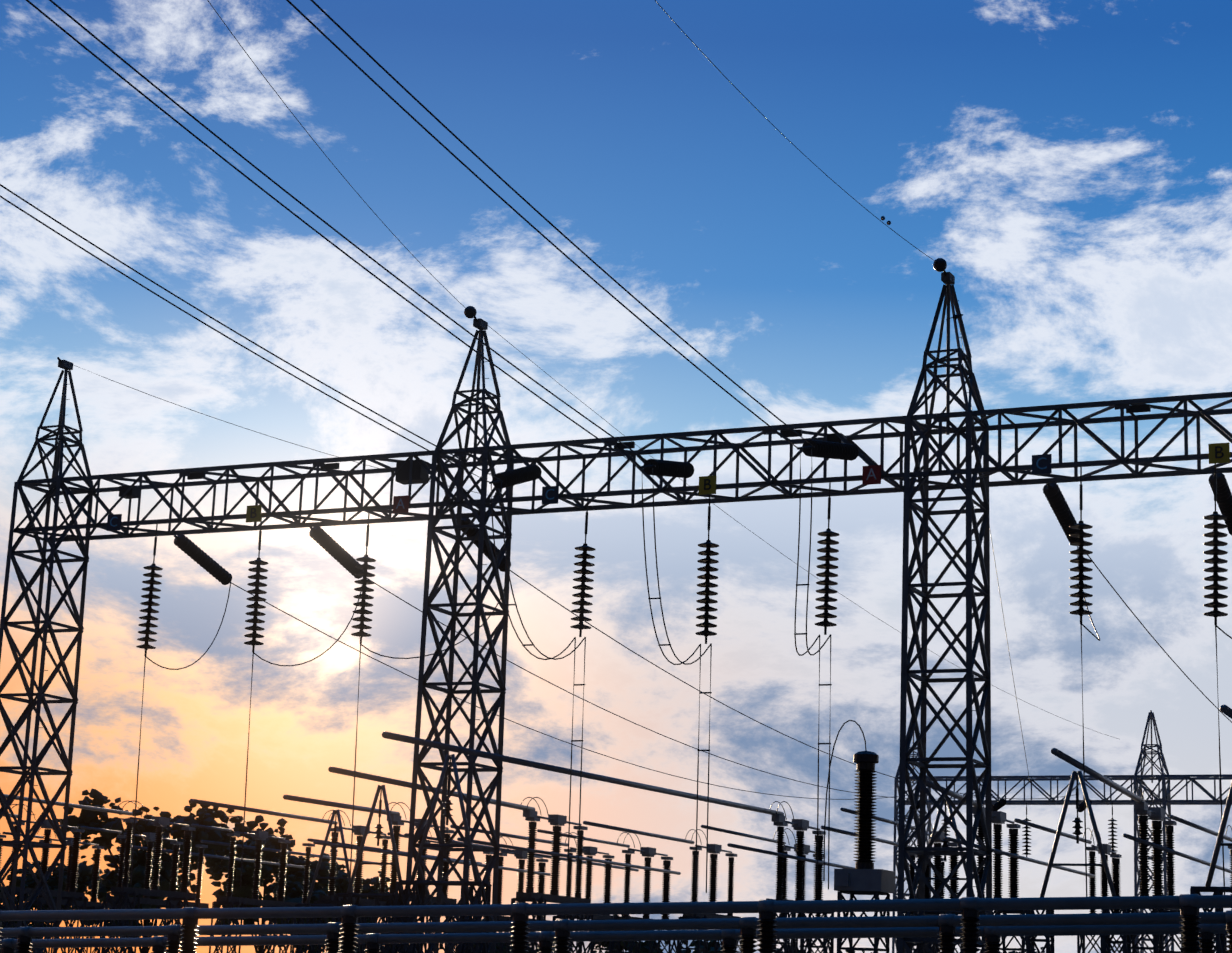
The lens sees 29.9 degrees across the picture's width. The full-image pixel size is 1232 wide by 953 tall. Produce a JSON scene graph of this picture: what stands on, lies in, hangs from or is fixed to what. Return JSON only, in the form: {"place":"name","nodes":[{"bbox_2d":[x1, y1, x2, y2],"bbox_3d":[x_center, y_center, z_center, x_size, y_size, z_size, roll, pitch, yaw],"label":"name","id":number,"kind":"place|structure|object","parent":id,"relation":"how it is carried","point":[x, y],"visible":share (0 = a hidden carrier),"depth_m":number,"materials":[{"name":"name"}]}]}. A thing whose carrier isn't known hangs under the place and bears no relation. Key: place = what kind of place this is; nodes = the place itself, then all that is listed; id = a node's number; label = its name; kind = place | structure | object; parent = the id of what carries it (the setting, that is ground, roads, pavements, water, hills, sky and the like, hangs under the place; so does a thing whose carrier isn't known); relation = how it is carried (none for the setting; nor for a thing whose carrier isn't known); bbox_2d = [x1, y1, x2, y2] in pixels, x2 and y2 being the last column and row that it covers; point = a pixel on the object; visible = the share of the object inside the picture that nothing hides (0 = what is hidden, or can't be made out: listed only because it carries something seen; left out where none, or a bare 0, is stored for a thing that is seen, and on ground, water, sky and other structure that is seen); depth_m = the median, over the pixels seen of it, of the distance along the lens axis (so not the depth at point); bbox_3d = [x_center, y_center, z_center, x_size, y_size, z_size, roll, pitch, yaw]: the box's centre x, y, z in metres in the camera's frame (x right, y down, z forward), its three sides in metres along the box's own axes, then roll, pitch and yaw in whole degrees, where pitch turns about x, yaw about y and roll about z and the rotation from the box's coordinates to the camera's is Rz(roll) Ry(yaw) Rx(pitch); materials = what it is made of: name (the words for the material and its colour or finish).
{"place":"outdoors","nodes":[
{"label":"outdoors","id":0,"kind":"place"},
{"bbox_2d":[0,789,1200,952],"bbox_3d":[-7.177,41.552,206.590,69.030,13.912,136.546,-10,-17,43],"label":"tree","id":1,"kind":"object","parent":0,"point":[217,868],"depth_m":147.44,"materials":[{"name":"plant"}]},
{"bbox_2d":[0,0,1231,952],"label":"sky","id":2,"kind":"structure","parent":0,"point":[1068,163],"materials":[{"name":"blue"}]},
{"label":"ground","id":3,"kind":"structure","parent":0,"visible":0},
{"bbox_2d":[0,272,1231,952],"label":"steel gantry","id":4,"kind":"object","parent":3,"relation":"on","point":[54,484],"visible":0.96,"depth_m":59.07,"materials":[{"name":"grey metal"}]},
{"bbox_2d":[107,454,1051,530],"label":"phase plates","id":5,"kind":"object","parent":4,"relation":"attached to","point":[1042,463],"visible":1,"depth_m":58.92,"materials":[{"name":"blue"}]},
{"bbox_2d":[0,258,1231,952],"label":"fittings","id":6,"kind":"object","parent":4,"relation":"attached to","point":[862,760],"visible":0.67,"depth_m":58.01,"materials":[{"name":"grey metal"}]},
{"bbox_2d":[0,0,1231,896],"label":"conductors","id":7,"kind":"object","parent":6,"relation":"on","point":[501,480],"visible":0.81,"depth_m":53.78,"materials":[{"name":"grey"}]},
{"bbox_2d":[393,465,880,513],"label":"phase plates","id":8,"kind":"object","parent":4,"relation":"attached to","point":[876,469],"visible":0.89,"depth_m":55.51,"materials":[{"name":"red"}]},
{"bbox_2d":[110,446,1223,526],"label":"phase letters","id":9,"kind":"object","parent":4,"relation":"attached to","point":[868,476],"visible":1,"depth_m":57.17,"materials":[{"name":"blue"}]},
{"bbox_2d":[246,442,1229,522],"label":"phase plates","id":10,"kind":"object","parent":4,"relation":"attached to","point":[1225,458],"visible":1,"depth_m":57.13,"materials":[{"name":"yellow"}]},
{"bbox_2d":[881,216,962,319],"bbox_3d":[7.185,-4.938,54.848,0.339,1.679,3.758,-7,-16,36],"label":"vibration damper","id":11,"kind":"object","parent":4,"relation":"attached to","point":[956,316],"visible":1,"depth_m":55.98,"materials":[{"name":"black metal"}]},
{"bbox_2d":[0,843,1231,952],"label":"fence","id":12,"kind":"object","parent":3,"relation":"on","point":[123,900],"visible":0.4,"depth_m":71.56,"materials":[{"name":"grey metal"}]},
{"bbox_2d":[0,439,1231,952],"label":"insulators","id":13,"kind":"object","parent":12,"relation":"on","point":[1076,535],"visible":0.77,"depth_m":61.67,"materials":[{"name":"ceramic"}]},
{"bbox_2d":[0,705,1231,948],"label":"bus tubes","id":14,"kind":"object","parent":13,"relation":"on","point":[912,927],"visible":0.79,"depth_m":39.44,"materials":[{"name":"metal"}]},
{"bbox_2d":[0,802,1231,892],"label":"cabinets","id":15,"kind":"object","parent":3,"relation":"on","point":[880,880],"visible":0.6,"depth_m":71.83,"materials":[{"name":"grey metal"}]},
{"bbox_2d":[892,710,1231,952],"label":"steel gantry","id":16,"kind":"object","parent":3,"relation":"on","point":[1165,801],"visible":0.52,"depth_m":124.11,"materials":[{"name":"grey metal"}]}
]}

